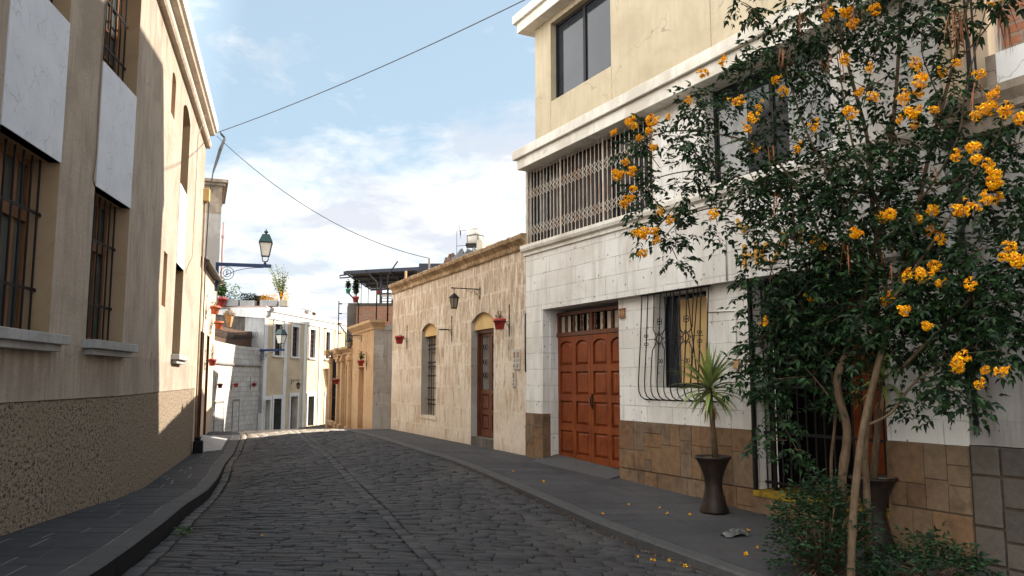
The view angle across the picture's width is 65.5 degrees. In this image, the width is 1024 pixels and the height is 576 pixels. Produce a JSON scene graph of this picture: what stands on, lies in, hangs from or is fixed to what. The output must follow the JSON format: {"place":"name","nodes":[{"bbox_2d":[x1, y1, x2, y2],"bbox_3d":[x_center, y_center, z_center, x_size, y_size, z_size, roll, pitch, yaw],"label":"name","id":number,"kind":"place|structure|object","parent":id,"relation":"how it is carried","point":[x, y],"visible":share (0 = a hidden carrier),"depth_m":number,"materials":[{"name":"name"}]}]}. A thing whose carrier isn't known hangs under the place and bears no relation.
{"place":"outdoors","nodes":[
{"label":"outdoors","id":0,"kind":"place"},
{"bbox_2d":[0,431,232,575],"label":"pavement","id":1,"kind":"structure","parent":0,"point":[66,545],"depth_m":8.59,"materials":[{"name":"grey concrete"}]},
{"bbox_2d":[192,436,203,453],"bbox_3d":[-8.255,4.286,20.900,0.240,0.760,0.270,2,-7,-16],"label":"cable box","id":2,"kind":"object","parent":1,"relation":"on","point":[197,445],"visible":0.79,"depth_m":20.80,"materials":[{"name":"black metal"}]},
{"bbox_2d":[238,429,343,439],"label":"pale paving","id":3,"kind":"structure","parent":0,"point":[245,435],"depth_m":24.76,"materials":[{"name":"beige stone"}]},
{"bbox_2d":[303,291,309,312],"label":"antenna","id":4,"kind":"object","parent":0,"point":[307,303],"visible":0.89,"depth_m":49.56,"materials":[{"name":"white metal"}]},
{"bbox_2d":[187,0,534,321],"label":"sky","id":5,"kind":"structure","parent":0,"point":[413,149],"materials":[{"name":"blue"}]},
{"bbox_2d":[122,430,715,575],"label":"cobbled road","id":6,"kind":"structure","parent":0,"point":[338,503],"depth_m":9.88,"materials":[{"name":"grey stone"}]},
{"bbox_2d":[174,525,192,535],"bbox_3d":[-3.791,2.798,9.193,0.231,0.121,0.218,0,-7,0],"label":"weed","id":7,"kind":"object","parent":6,"relation":"on","point":[186,530],"visible":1,"depth_m":9.17,"materials":[{"name":"green plant"}]},
{"bbox_2d":[452,463,711,573],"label":"leaf litter","id":8,"kind":"object","parent":6,"relation":"on","point":[578,520],"visible":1,"depth_m":10.51,"materials":[{"name":"brown plant"}]},
{"bbox_2d":[353,429,1008,575],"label":"pavement","id":9,"kind":"structure","parent":0,"point":[696,530],"depth_m":10.63,"materials":[{"name":"grey concrete"}]},
{"bbox_2d":[694,454,731,513],"bbox_3d":[2.660,2.583,10.493,0.484,0.725,0.484,0,-7,0],"label":"planter","id":10,"kind":"object","parent":9,"relation":"on","point":[713,500],"visible":0.98,"depth_m":10.38,"materials":[{"name":"ceramic"}]},
{"bbox_2d":[662,343,750,457],"bbox_3d":[2.643,1.491,10.611,1.270,1.568,1.292,0,-7,0],"label":"yucca","id":11,"kind":"object","parent":10,"relation":"in","point":[711,374],"visible":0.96,"depth_m":10.56,"materials":[{"name":"green plant"}]},
{"bbox_2d":[721,528,749,536],"bbox_3d":[2.581,2.815,9.189,0.351,0.077,0.166,2,-7,-20],"label":"crumpled bag","id":12,"kind":"object","parent":9,"relation":"on","point":[732,532],"visible":1,"depth_m":9.14,"materials":[{"name":"white plastic"}]},
{"bbox_2d":[811,568,909,575],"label":"planting soil","id":13,"kind":"structure","parent":9,"relation":"on","point":[844,573],"depth_m":7.57,"materials":[{"name":"brown soil"}]},
{"bbox_2d":[607,0,1023,575],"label":"flowering tree","id":14,"kind":"object","parent":13,"relation":"on","point":[927,329],"visible":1,"depth_m":8.00,"materials":[{"name":"green plant"}]},
{"bbox_2d":[759,464,889,575],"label":"bush","id":15,"kind":"object","parent":13,"relation":"on","point":[833,554],"visible":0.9,"depth_m":7.52,"materials":[{"name":"green plant"}]},
{"bbox_2d":[860,520,1005,575],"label":"bush","id":16,"kind":"object","parent":13,"relation":"on","point":[928,561],"visible":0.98,"depth_m":7.17,"materials":[{"name":"green plant"}]},
{"bbox_2d":[848,474,897,550],"bbox_3d":[3.980,2.453,8.727,0.508,0.761,0.508,0,-7,0],"label":"planter","id":17,"kind":"object","parent":9,"relation":"on","point":[881,486],"visible":0.54,"depth_m":8.60,"materials":[{"name":"ceramic"}]},
{"bbox_2d":[842,332,915,478],"bbox_3d":[4.202,1.289,8.898,1.116,1.686,1.145,-2,-7,20],"label":"yucca","id":18,"kind":"object","parent":17,"relation":"in","point":[882,396],"visible":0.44,"depth_m":8.82,"materials":[{"name":"green plant"}]},
{"bbox_3d":[0.350,3.223,37.427,5.700,7.450,3.900,0,-7,0],"label":"rear house","id":19,"kind":"object","parent":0,"visible":0},
{"bbox_2d":[466,228,483,250],"bbox_3d":[-1.709,-1.694,36.835,0.840,2.184,0.840,0,-7,0],"label":"water tank","id":20,"kind":"object","parent":19,"relation":"on","point":[474,235],"visible":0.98,"depth_m":36.61,"materials":[{"name":"beige plastic"}]},
{"bbox_2d":[477,239,490,249],"bbox_3d":[-1.288,-1.438,36.388,0.206,1.573,0.869,-4,-8,33],"label":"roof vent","id":21,"kind":"object","parent":19,"relation":"on","point":[482,243],"visible":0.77,"depth_m":36.19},
{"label":"ground","id":22,"kind":"structure","parent":0,"visible":0},
{"bbox_2d":[0,0,218,535],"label":"stucco building","id":23,"kind":"structure","parent":22,"relation":"on","point":[99,296],"depth_m":10.41,"materials":[{"name":"paint"}]},
{"bbox_2d":[0,143,30,328],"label":"window","id":24,"kind":"structure","parent":23,"relation":"in","point":[9,156],"depth_m":8.74,"materials":[{"name":"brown wood"}]},
{"bbox_2d":[87,201,107,339],"bbox_3d":[-5.803,-0.261,10.769,0.222,1.976,1.382,0,-7,-2],"label":"window","id":25,"kind":"structure","parent":23,"relation":"in","point":[97,203],"depth_m":11.26,"materials":[{"name":"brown wood"}]},
{"bbox_2d":[93,0,106,185],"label":"cable","id":26,"kind":"object","parent":23,"relation":"attached to","point":[99,92],"visible":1,"depth_m":10.33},
{"bbox_2d":[104,0,119,73],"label":"window","id":27,"kind":"structure","parent":23,"relation":"in","point":[114,1],"depth_m":11.69,"materials":[{"name":"brown metal"}]},
{"bbox_2d":[186,117,204,271],"bbox_3d":[-7.566,-2.313,19.046,0.157,4.155,1.212,2,-7,-16],"label":"cable","id":28,"kind":"object","parent":23,"relation":"attached to","point":[195,198],"visible":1,"depth_m":19.59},
{"bbox_2d":[194,202,206,439],"bbox_3d":[-8.338,0.837,21.277,0.063,6.700,0.079,0,-7,0],"label":"conduit","id":29,"kind":"object","parent":23,"relation":"attached to","point":[199,332],"visible":1,"depth_m":21.23,"materials":[{"name":"white plastic"}]},
{"bbox_2d":[203,188,209,202],"bbox_3d":[-8.300,-2.521,21.623,0.160,0.350,0.240,2,-7,-16],"label":"junction box","id":30,"kind":"object","parent":23,"relation":"attached to","point":[206,194],"visible":1,"depth_m":21.51,"materials":[{"name":"paint"}]},
{"bbox_2d":[55,432,240,575],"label":"kerb","id":31,"kind":"structure","parent":22,"relation":"on","point":[122,554],"depth_m":8.45,"materials":[{"name":"concrete"}]},
{"bbox_2d":[192,256,226,451],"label":"house","id":32,"kind":"structure","parent":22,"relation":"on","point":[211,443],"depth_m":23.70,"materials":[{"name":"beige paint"}]},
{"bbox_2d":[199,132,225,430],"bbox_3d":[-8.272,-0.290,22.023,0.309,8.309,1.088,1,-7,-11],"label":"cable","id":33,"kind":"object","parent":32,"relation":"attached to","point":[219,151],"visible":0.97,"depth_m":21.55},
{"bbox_2d":[218,0,524,132],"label":"overhead cable","id":34,"kind":"object","parent":33,"relation":"attached to","point":[379,67],"visible":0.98,"depth_m":19.26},
{"bbox_2d":[201,178,228,316],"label":"party wall","id":35,"kind":"structure","parent":32,"relation":"on","point":[219,188],"depth_m":28.37,"materials":[{"name":"grey paint"}]},
{"bbox_2d":[220,222,224,284],"bbox_3d":[-10.364,-1.236,28.457,0.120,2.260,0.120,3,-7,-22],"label":"vent pipe","id":36,"kind":"object","parent":35,"relation":"attached to","point":[222,247],"visible":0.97,"depth_m":28.45,"materials":[{"name":"white plastic"}]},
{"bbox_2d":[219,308,235,326],"bbox_3d":[-9.218,0.943,25.702,0.539,0.630,0.374,5,-8,-38],"label":"wall lantern","id":37,"kind":"object","parent":32,"relation":"attached to","point":[229,314],"depth_m":25.66,"materials":[{"name":"beige ceramic"}]},
{"bbox_2d":[215,229,272,290],"bbox_3d":[-8.857,-0.929,26.316,1.761,2.140,0.441,2,-7,-16],"label":"street lamp","id":38,"kind":"object","parent":32,"relation":"attached to","point":[265,242],"visible":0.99,"depth_m":26.36,"materials":[{"name":"blue metal"}]},
{"bbox_2d":[211,340,262,431],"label":"curved wall","id":39,"kind":"structure","parent":22,"relation":"on","point":[235,409],"depth_m":38.53,"materials":[{"name":"white paint"}]},
{"bbox_2d":[260,326,286,360],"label":"street lamp","id":40,"kind":"object","parent":39,"relation":"on","point":[281,334],"visible":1,"depth_m":40.94,"materials":[{"name":"blue paint"}]},
{"bbox_2d":[215,306,346,429],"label":"cream building","id":41,"kind":"structure","parent":22,"relation":"on","point":[284,403],"depth_m":44.94,"materials":[{"name":"paint"}]},
{"bbox_2d":[217,278,228,306],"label":"flower pot","id":42,"kind":"object","parent":41,"relation":"on","point":[222,290],"visible":0.78,"depth_m":41.82,"materials":[{"name":"plant"}]},
{"bbox_2d":[224,283,240,305],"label":"planter","id":43,"kind":"object","parent":41,"relation":"on","point":[235,301],"visible":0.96,"depth_m":42.02,"materials":[{"name":"concrete"}]},
{"bbox_2d":[214,327,251,346],"bbox_3d":[-12.890,2.054,34.699,0.998,1.150,14.867,1,-7,-8],"label":"rusty fence","id":44,"kind":"object","parent":41,"relation":"attached to","point":[246,342],"visible":0.32,"depth_m":39.99,"materials":[{"name":"brown metal"}]},
{"bbox_2d":[215,329,257,338],"bbox_3d":[-12.699,1.752,34.765,1.208,0.606,14.719,1,-7,-8],"label":"barbed wire","id":45,"kind":"object","parent":41,"relation":"attached to","point":[239,335],"visible":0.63,"depth_m":38.85,"materials":[{"name":"grey metal"}]},
{"bbox_2d":[239,293,256,305],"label":"planter","id":46,"kind":"object","parent":41,"relation":"on","point":[249,301],"visible":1,"depth_m":42.06,"materials":[{"name":"concrete"}]},
{"bbox_2d":[253,296,272,305],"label":"planter","id":47,"kind":"object","parent":41,"relation":"on","point":[258,298],"visible":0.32,"depth_m":42.54,"materials":[{"name":"grey concrete"}]},
{"bbox_2d":[260,294,278,306],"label":"planter","id":48,"kind":"object","parent":41,"relation":"on","point":[273,302],"visible":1,"depth_m":42.10,"materials":[{"name":"concrete"}]},
{"bbox_2d":[275,324,279,355],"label":"window","id":49,"kind":"structure","parent":41,"relation":"in","point":[277,327],"depth_m":43.42,"materials":[{"name":"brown wood"}]},
{"bbox_2d":[279,292,289,306],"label":"planter","id":50,"kind":"object","parent":41,"relation":"on","point":[284,303],"visible":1,"depth_m":42.23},
{"bbox_2d":[268,264,288,299],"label":"sapling","id":51,"kind":"object","parent":50,"relation":"in","point":[280,287],"visible":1,"depth_m":42.49,"materials":[{"name":"green plant"}]},
{"bbox_2d":[290,396,291,428],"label":"door","id":52,"kind":"structure","parent":41,"relation":"in","point":[291,396],"depth_m":45.61,"materials":[{"name":"grey wood"}]},
{"bbox_2d":[292,327,296,356],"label":"window","id":53,"kind":"structure","parent":41,"relation":"in","point":[294,328],"depth_m":45.72,"materials":[{"name":"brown wood"}]},
{"bbox_2d":[291,379,299,388],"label":"wall lantern","id":54,"kind":"object","parent":41,"relation":"attached to","point":[298,385],"depth_m":44.83,"materials":[{"name":"black metal"}]},
{"bbox_2d":[301,307,321,315],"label":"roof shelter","id":55,"kind":"object","parent":41,"relation":"on","point":[313,312],"visible":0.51,"depth_m":50.48,"materials":[{"name":"white"}]},
{"bbox_2d":[310,330,313,357],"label":"window","id":56,"kind":"structure","parent":41,"relation":"in","point":[312,331],"depth_m":48.15,"materials":[{"name":"white wood"}]},
{"bbox_2d":[326,332,327,358],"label":"window","id":57,"kind":"structure","parent":41,"relation":"in","point":[326,332],"depth_m":50.58,"materials":[{"name":"wood"}]},
{"bbox_2d":[323,368,328,420],"bbox_3d":[-8.136,5.952,35.731,0.745,4.640,0.600,3,-7,-21],"label":"pilaster","id":58,"kind":"object","parent":22,"relation":"on","point":[325,372],"visible":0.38,"depth_m":35.60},
{"bbox_2d":[324,320,392,428],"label":"orange house","id":59,"kind":"structure","parent":22,"relation":"on","point":[359,397],"depth_m":27.80,"materials":[{"name":"paint"}]},
{"bbox_2d":[337,301,338,347],"bbox_3d":[-7.431,1.599,34.027,0.042,2.100,0.040,0,-7,0],"label":"fence post","id":60,"kind":"object","parent":59,"relation":"on","point":[338,322],"visible":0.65,"depth_m":34.02,"materials":[{"name":"black metal"}]},
{"bbox_2d":[347,291,358,323],"bbox_3d":[-6.115,1.180,30.465,0.492,2.118,0.047,0,-7,0],"label":"fence post","id":61,"kind":"object","parent":59,"relation":"on","point":[358,306],"visible":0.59,"depth_m":30.50,"materials":[{"name":"black metal"}]},
{"bbox_2d":[346,334,361,347],"bbox_3d":[-5.596,1.883,28.124,0.558,0.503,0.218,3,-7,-21],"label":"wall lantern","id":62,"kind":"object","parent":59,"relation":"attached to","point":[349,342],"depth_m":28.03,"materials":[{"name":"black metal"}]},
{"bbox_2d":[365,270,377,319],"bbox_3d":[-4.836,0.261,27.281,0.443,1.816,0.047,0,-7,0],"label":"fence post","id":63,"kind":"object","parent":59,"relation":"on","point":[376,291],"visible":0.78,"depth_m":27.30,"materials":[{"name":"black metal"}]},
{"bbox_2d":[339,267,418,345],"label":"brick house","id":64,"kind":"structure","parent":59,"relation":"on","point":[367,311],"depth_m":31.31,"materials":[{"name":"red brick"},{"name":"dark navy steel"}]},
{"bbox_2d":[345,279,350,293],"bbox_3d":[-6.426,-0.075,31.242,0.277,0.584,0.276,-2,-7,19],"label":"flower pot","id":65,"kind":"object","parent":64,"relation":"hanging from","point":[348,284],"visible":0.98,"depth_m":31.19,"materials":[{"name":"green plastic"}]},
{"bbox_2d":[352,277,360,302],"bbox_3d":[-6.145,0.064,31.234,0.422,1.017,0.367,0,-7,0],"label":"flower pot","id":66,"kind":"object","parent":64,"relation":"on","point":[356,287],"visible":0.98,"depth_m":31.20,"materials":[{"name":"plant"}]},
{"bbox_2d":[387,261,397,320],"bbox_3d":[-3.846,0.095,25.609,0.345,1.964,0.047,0,-7,0],"label":"fence post","id":67,"kind":"object","parent":59,"relation":"on","point":[388,288],"visible":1,"depth_m":25.60,"materials":[{"name":"black metal"}]},
{"bbox_3d":[-5.109,2.492,27.110,0.333,0.636,0.247,3,-7,-21],"label":"pot bracket","id":68,"kind":"object","parent":59,"relation":"attached to","visible":0},
{"bbox_2d":[357,350,363,365],"bbox_3d":[-5.132,2.391,27.095,0.272,0.537,0.261,0,-7,0],"label":"flower pot","id":69,"kind":"object","parent":68,"relation":"on","point":[361,357],"visible":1,"depth_m":27.04,"materials":[{"name":"ceramic"}]},
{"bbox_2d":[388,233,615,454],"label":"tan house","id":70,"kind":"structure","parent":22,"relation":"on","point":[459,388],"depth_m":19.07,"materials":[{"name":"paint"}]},
{"bbox_2d":[419,263,442,272],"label":"roof slab","id":71,"kind":"structure","parent":70,"relation":"on","point":[423,266],"depth_m":24.24,"materials":[{"name":"grey concrete"}]},
{"bbox_2d":[431,337,435,414],"bbox_3d":[-1.973,2.381,21.618,0.551,2.130,1.131,0,-7,0],"label":"window","id":72,"kind":"structure","parent":70,"relation":"in","point":[433,346],"depth_m":22.04,"materials":[{"name":"black metal"}]},
{"bbox_2d":[438,316,451,341],"bbox_3d":[-1.691,1.019,19.919,0.267,0.688,0.322,-4,-8,31],"label":"pot bracket","id":73,"kind":"object","parent":70,"relation":"attached to","point":[449,329],"visible":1,"depth_m":19.96,"materials":[{"name":"black metal"}]},
{"bbox_2d":[443,253,454,263],"bbox_3d":[-1.592,-0.678,21.504,0.620,0.563,0.622,3,-7,-24],"label":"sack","id":74,"kind":"object","parent":70,"relation":"on","point":[450,257],"visible":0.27,"depth_m":21.40,"materials":[{"name":"brown fabric"}]},
{"bbox_2d":[449,287,479,308],"bbox_3d":[-1.081,0.224,18.204,0.770,0.517,0.224,3,-7,-24],"label":"wall lantern","id":75,"kind":"object","parent":70,"relation":"attached to","point":[454,298],"depth_m":18.04,"materials":[{"name":"black metal"}]},
{"bbox_2d":[452,248,476,259],"bbox_3d":[-1.147,-0.784,20.776,0.787,0.507,1.552,3,-7,-24],"label":"tarpaulin","id":76,"kind":"object","parent":70,"relation":"on","point":[460,253],"visible":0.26,"depth_m":20.50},
{"bbox_2d":[480,332,493,437],"bbox_3d":[-0.472,2.200,18.119,0.059,2.370,1.170,3,-7,-24],"label":"door","id":77,"kind":"structure","parent":70,"relation":"in","point":[487,339],"depth_m":18.27,"materials":[{"name":"brown wood"}]},
{"bbox_2d":[493,305,509,335],"bbox_3d":[-0.231,0.679,16.710,0.338,0.722,0.280,-1,-7,9],"label":"pot bracket","id":78,"kind":"object","parent":70,"relation":"attached to","point":[506,321],"visible":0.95,"depth_m":16.78,"materials":[{"name":"black metal"}]},
{"bbox_2d":[493,311,505,329],"bbox_3d":[-0.260,0.676,16.715,0.272,0.393,0.272,0,-7,0],"label":"flower pot","id":79,"kind":"object","parent":78,"relation":"on","point":[499,325],"visible":0.98,"depth_m":16.63,"materials":[{"name":"ceramic"}]},
{"bbox_2d":[512,371,515,386],"bbox_3d":[0.035,1.883,16.413,0.051,0.330,0.150,3,-7,-24],"label":"meter box","id":80,"kind":"object","parent":70,"relation":"attached to","point":[513,378],"visible":1,"depth_m":16.40,"materials":[{"name":"paint"}]},
{"bbox_2d":[513,349,516,369],"bbox_3d":[0.048,1.477,16.432,0.051,0.420,0.150,3,-7,-24],"label":"meter box","id":81,"kind":"object","parent":70,"relation":"attached to","point":[514,359],"visible":1,"depth_m":16.40,"materials":[{"name":"paint"}]},
{"bbox_2d":[517,349,520,369],"bbox_3d":[0.122,1.459,16.270,0.051,0.420,0.150,3,-7,-24],"label":"meter box","id":82,"kind":"object","parent":70,"relation":"attached to","point":[518,359],"visible":1,"depth_m":16.23,"materials":[{"name":"paint"}]},
{"bbox_3d":[-3.255,1.442,23.351,0.387,0.740,0.287,3,-7,-24],"label":"pot bracket","id":83,"kind":"object","parent":70,"relation":"attached to","visible":0},
{"bbox_2d":[395,332,403,343],"bbox_3d":[-3.300,1.469,23.327,0.279,0.336,0.279,0,-7,0],"label":"flower pot","id":84,"kind":"object","parent":83,"relation":"on","point":[399,340],"visible":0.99,"depth_m":23.23,"materials":[{"name":"ceramic"}]},
{"bbox_2d":[334,428,764,575],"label":"kerb","id":85,"kind":"structure","parent":22,"relation":"on","point":[692,558],"depth_m":9.70,"materials":[{"name":"concrete"}]},
{"bbox_2d":[512,0,1003,565],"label":"corner building","id":86,"kind":"structure","parent":22,"relation":"on","point":[598,404],"depth_m":12.25,"materials":[{"name":"white stone blocks"},{"name":"yellow stucco"},{"name":"brown stone cladding"}]},
{"bbox_2d":[525,313,525,371],"bbox_3d":[0.274,1.092,15.967,0.043,1.181,0.055,0,-7,0],"label":"drainpipe","id":87,"kind":"object","parent":86,"relation":"attached to","point":[525,342],"visible":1,"depth_m":15.95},
{"bbox_2d":[556,0,610,97],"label":"window","id":88,"kind":"structure","parent":86,"relation":"in","point":[583,38],"depth_m":14.92,"materials":[{"name":"grey glass"}]},
{"bbox_2d":[558,332,619,467],"bbox_3d":[1.431,2.006,14.373,0.138,2.320,2.290,4,-7,-28],"label":"garage door","id":89,"kind":"structure","parent":86,"relation":"in","point":[588,365],"depth_m":14.40,"materials":[{"name":"red wood"}]},
{"bbox_2d":[532,119,652,242],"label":"window","id":90,"kind":"structure","parent":86,"relation":"in","point":[536,180],"depth_m":15.22,"materials":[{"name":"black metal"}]},
{"bbox_2d":[618,308,625,317],"bbox_3d":[1.843,0.420,13.321,0.030,0.160,0.170,4,-7,-28],"label":"house number","id":91,"kind":"object","parent":86,"relation":"attached to","point":[622,312],"visible":1,"depth_m":13.30,"materials":[{"name":"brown wood"}]},
{"bbox_2d":[664,292,706,387],"bbox_3d":[2.744,0.800,12.119,0.616,1.430,1.090,0,-7,0],"label":"window","id":92,"kind":"structure","parent":86,"relation":"in","point":[668,329],"depth_m":12.50,"materials":[{"name":"black metal"}]},
{"bbox_2d":[708,310,737,358],"bbox_3d":[2.962,0.656,11.204,0.018,0.698,0.558,4,-7,-28],"label":"conduit","id":93,"kind":"object","parent":86,"relation":"attached to","point":[735,323],"visible":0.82,"depth_m":10.98,"materials":[{"name":"grey metal"}]},
{"bbox_2d":[723,202,727,280],"bbox_3d":[2.973,-0.654,11.074,0.021,1.110,0.024,0,-7,0],"label":"conduit","id":94,"kind":"object","parent":86,"relation":"attached to","point":[725,248],"visible":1,"depth_m":11.05,"materials":[{"name":"grey metal"}]},
{"bbox_2d":[727,360,739,368],"bbox_3d":[3.051,1.046,10.934,0.180,0.120,0.082,-4,-8,34],"label":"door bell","id":95,"kind":"object","parent":86,"relation":"attached to","point":[735,364],"depth_m":10.91,"materials":[{"name":"beige plastic"}]},
{"bbox_2d":[735,218,748,232],"bbox_3d":[3.128,-0.854,10.789,0.036,0.218,0.235,4,-7,-28],"label":"sign letter","id":96,"kind":"object","parent":86,"relation":"attached to","point":[738,221],"visible":0.53,"depth_m":10.81,"materials":[{"name":"gold metal"}]},
{"bbox_2d":[742,243,758,267],"bbox_3d":[3.188,-0.442,10.629,0.036,0.314,0.266,4,-7,-28],"label":"sign letter","id":97,"kind":"object","parent":86,"relation":"attached to","point":[749,254],"visible":0.57,"depth_m":10.66,"materials":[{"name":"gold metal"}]},
{"bbox_2d":[759,242,778,261],"bbox_3d":[3.344,-0.459,10.338,0.036,0.294,0.308,4,-7,-28],"label":"sign letter","id":98,"kind":"object","parent":86,"relation":"attached to","point":[765,244],"visible":0.24,"depth_m":10.38,"materials":[{"name":"gold metal"}]},
{"bbox_2d":[713,64,832,183],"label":"window","id":99,"kind":"structure","parent":86,"relation":"in","point":[770,106],"depth_m":10.89,"materials":[{"name":"black metal"}]},
{"bbox_2d":[847,276,887,474],"bbox_3d":[4.647,1.198,9.800,0.090,2.740,1.100,4,-7,-28],"label":"door","id":100,"kind":"structure","parent":86,"relation":"in","point":[856,412],"depth_m":10.03,"materials":[{"name":"red wood"}]},
{"bbox_2d":[949,0,979,434],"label":"cable","id":101,"kind":"object","parent":86,"relation":"attached to","point":[968,63],"visible":0.29,"depth_m":8.09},
{"bbox_2d":[931,0,1023,575],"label":"grey house","id":102,"kind":"structure","parent":22,"relation":"on","point":[997,461],"depth_m":7.79,"materials":[{"name":"stone"}]},
{"bbox_3d":[-9.258,1.084,24.974,0.405,0.774,0.301,2,-7,-16],"label":"pot bracket","id":103,"kind":"object","parent":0,"visible":0},
{"bbox_2d":[214,315,223,328],"bbox_3d":[-9.207,1.073,24.990,0.292,0.440,0.292,0,-7,0],"label":"flower pot","id":104,"kind":"object","parent":103,"relation":"on","point":[218,325],"visible":1,"depth_m":24.89,"materials":[{"name":"ceramic"}]},
{"bbox_3d":[-8.916,2.131,23.538,0.337,0.645,0.250,2,-7,-16],"label":"pot bracket","id":105,"kind":"object","parent":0,"visible":0},
{"bbox_2d":[208,344,216,365],"bbox_3d":[-8.874,1.973,23.569,0.243,0.665,0.243,0,-7,0],"label":"flower pot","id":106,"kind":"object","parent":105,"relation":"on","point":[211,363],"visible":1,"depth_m":23.51,"materials":[{"name":"ceramic"}]},
{"bbox_3d":[-8.803,0.565,23.437,0.405,0.774,0.301,2,-7,-16],"label":"pot bracket","id":107,"kind":"object","parent":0,"visible":0},
{"bbox_2d":[210,298,219,313],"bbox_3d":[-8.752,0.538,23.455,0.292,0.472,0.292,0,-7,0],"label":"flower pot","id":108,"kind":"object","parent":107,"relation":"on","point":[214,310],"visible":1,"depth_m":23.36,"materials":[{"name":"ceramic"}]},
{"bbox_3d":[-2.316,-0.524,22.205,0.050,0.616,0.049,0,-7,0],"label":"roof pole","id":109,"kind":"object","parent":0,"visible":0},
{"bbox_2d":[217,136,426,257],"bbox_3d":[-5.371,-2.582,22.468,6.115,3.550,0.018,0,-7,0],"label":"overhead cable","id":110,"kind":"object","parent":109,"relation":"attached to","point":[316,212],"visible":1,"depth_m":22.41,"materials":[{"name":"black rubber"}]}
]}

